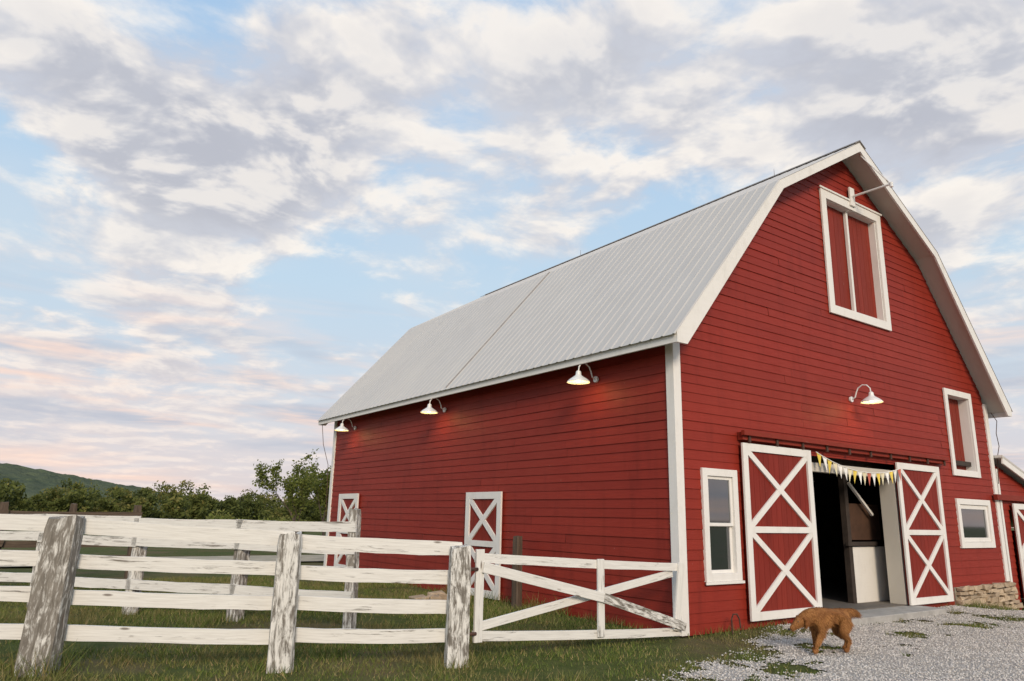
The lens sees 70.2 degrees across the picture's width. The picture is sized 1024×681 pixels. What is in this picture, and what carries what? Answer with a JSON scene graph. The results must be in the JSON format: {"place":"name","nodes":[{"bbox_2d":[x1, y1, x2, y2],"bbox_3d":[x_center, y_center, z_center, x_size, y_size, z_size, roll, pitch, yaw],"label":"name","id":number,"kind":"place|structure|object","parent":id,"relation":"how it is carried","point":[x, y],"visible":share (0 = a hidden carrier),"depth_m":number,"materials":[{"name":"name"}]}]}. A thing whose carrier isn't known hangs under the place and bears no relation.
{"place":"outdoors","nodes":[
{"label":"outdoors","id":0,"kind":"place"},
{"bbox_2d":[0,463,253,512],"bbox_3d":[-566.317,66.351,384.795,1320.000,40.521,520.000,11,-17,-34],"label":"hill","id":1,"kind":"structure","parent":0,"point":[35,481],"depth_m":412.44,"materials":[{"name":"green plant"}]},
{"bbox_2d":[0,555,323,566],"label":"dirt road","id":2,"kind":"structure","parent":0,"point":[273,558],"depth_m":24.93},
{"bbox_2d":[0,513,1023,680],"bbox_3d":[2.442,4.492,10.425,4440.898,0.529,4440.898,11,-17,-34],"label":"ground","id":3,"kind":"structure","parent":0,"point":[697,654],"depth_m":8.95,"materials":[{"name":"green plant"}]},
{"bbox_2d":[0,502,142,578],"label":"brown wooden fence","id":4,"kind":"object","parent":3,"relation":"on","point":[4,506],"visible":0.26,"depth_m":16.87,"materials":[{"name":"brown wood"}]},
{"bbox_2d":[0,474,326,521],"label":"distant trees","id":5,"kind":"object","parent":3,"relation":"on","point":[190,505],"visible":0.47,"depth_m":79.96,"materials":[{"name":"green plant"}]},
{"bbox_2d":[0,508,360,628],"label":"white wooden fence","id":6,"kind":"object","parent":3,"relation":"on","point":[134,581],"visible":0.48,"depth_m":11.17,"materials":[{"name":"white wood"}]},
{"bbox_2d":[0,514,470,677],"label":"white wooden fence","id":7,"kind":"object","parent":3,"relation":"on","point":[57,560],"visible":0.98,"depth_m":7.77,"materials":[{"name":"white wood"}]},
{"bbox_2d":[469,549,686,642],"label":"wooden gate","id":8,"kind":"structure","parent":7,"relation":"attached to","point":[600,595],"depth_m":9.20,"materials":[{"name":"wood"}]},
{"bbox_2d":[205,509,307,533],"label":"shrubs","id":9,"kind":"object","parent":3,"relation":"on","point":[212,516],"visible":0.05,"depth_m":38.74,"materials":[{"name":"green plant"}]},
{"bbox_2d":[252,448,320,532],"bbox_3d":[-8.841,6.277,28.642,2.877,4.320,3.237,11,-17,-34],"label":"leafy tree","id":10,"kind":"object","parent":3,"relation":"on","point":[306,488],"visible":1,"depth_m":28.56,"materials":[{"name":"green plant"}]},
{"bbox_2d":[298,454,330,535],"bbox_3d":[-8.902,7.705,34.677,2.761,4.364,2.086,11,-17,-34],"label":"leafy tree","id":11,"kind":"object","parent":3,"relation":"on","point":[321,492],"visible":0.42,"depth_m":34.42,"materials":[{"name":"green plant"}]},
{"bbox_2d":[409,590,446,599],"bbox_3d":[-1.418,4.879,13.775,0.898,0.220,0.729,11,-17,-34],"label":"rock pile","id":12,"kind":"object","parent":3,"relation":"on","point":[438,595],"visible":0.47,"depth_m":13.73,"materials":[{"name":"stone"}]},
{"bbox_2d":[511,536,521,608],"bbox_3d":[0.097,4.274,13.321,0.155,1.358,0.155,11,-17,-34],"label":"wooden post","id":13,"kind":"object","parent":3,"relation":"on","point":[516,597],"visible":0.6,"depth_m":13.25,"materials":[{"name":"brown wood"}]},
{"bbox_2d":[317,140,1023,636],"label":"red barn","id":14,"kind":"structure","parent":3,"relation":"on","point":[735,350],"depth_m":14.34,"materials":[{"name":"paint"}]},
{"bbox_2d":[335,418,356,430],"bbox_3d":[-4.712,2.375,20.660,0.611,0.372,0.399,5,-14,-14],"label":"wall lamp","id":15,"kind":"object","parent":14,"relation":"attached to","point":[341,427],"visible":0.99,"depth_m":20.59,"materials":[{"name":"white metal"}]},
{"bbox_2d":[420,398,445,413],"bbox_3d":[-1.786,1.480,16.706,0.611,0.372,0.399,5,-14,-14],"label":"wall lamp","id":16,"kind":"object","parent":14,"relation":"attached to","point":[429,409],"visible":1,"depth_m":16.64,"materials":[{"name":"white metal"}]},
{"bbox_2d":[567,363,598,384],"bbox_3d":[1.251,0.551,12.601,0.611,0.372,0.399,5,-14,-14],"label":"wall lamp","id":17,"kind":"object","parent":14,"relation":"attached to","point":[578,378],"visible":1,"depth_m":12.60,"materials":[{"name":"white metal"}]},
{"bbox_2d":[700,468,744,584],"bbox_3d":[3.260,2.891,11.377,0.910,1.740,0.125,11,-17,-34],"label":"tall window frame","id":18,"kind":"structure","parent":14,"relation":"in","point":[734,575],"depth_m":11.37,"materials":[{"name":"white paint"}]},
{"bbox_2d":[816,452,900,484],"bbox_3d":[6.616,2.468,13.755,2.954,0.538,0.056,11,-17,-34],"label":"bunting banner","id":19,"kind":"object","parent":14,"relation":"attached to","point":[825,459],"visible":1,"depth_m":13.68,"materials":[{"name":"fabric"}]},
{"bbox_2d":[849,384,882,403],"bbox_3d":[6.844,1.025,14.037,0.398,0.372,0.611,5,-14,-14],"label":"wall lamp","id":20,"kind":"object","parent":14,"relation":"attached to","point":[870,398],"visible":1,"depth_m":13.94,"materials":[{"name":"white metal"}]},
{"bbox_2d":[955,498,995,547],"bbox_3d":[10.429,4.124,16.409,1.660,1.060,0.095,11,-17,-34],"label":"small window frame","id":21,"kind":"structure","parent":14,"relation":"in","point":[989,542],"depth_m":16.39,"materials":[{"name":"white paint"}]},
{"bbox_2d":[731,613,740,634],"bbox_3d":[3.338,4.230,10.841,0.172,0.310,0.030,5,-14,-15],"label":"iron hook","id":22,"kind":"object","parent":3,"relation":"on","point":[732,622],"visible":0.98,"depth_m":10.84,"materials":[{"name":"metal"}]},
{"bbox_2d":[993,455,1023,609],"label":"red shed","id":23,"kind":"structure","parent":3,"relation":"on","point":[1009,496],"depth_m":17.53,"materials":[{"name":"paint"}]},
{"bbox_2d":[0,0,1023,527],"label":"sky","id":24,"kind":"structure","parent":0,"point":[217,217],"materials":[{"name":"blue"}]},
{"bbox_2d":[635,605,1023,680],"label":"gravel path","id":25,"kind":"structure","parent":0,"point":[964,653],"depth_m":9.31,"materials":[{"name":"grey gravel"}]},
{"bbox_2d":[788,607,861,653],"bbox_3d":[4.067,3.736,9.408,1.202,0.562,0.350,6,-14,-18],"label":"golden retriever dog","id":26,"kind":"object","parent":25,"relation":"on","point":[819,622],"visible":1,"depth_m":9.34}
]}

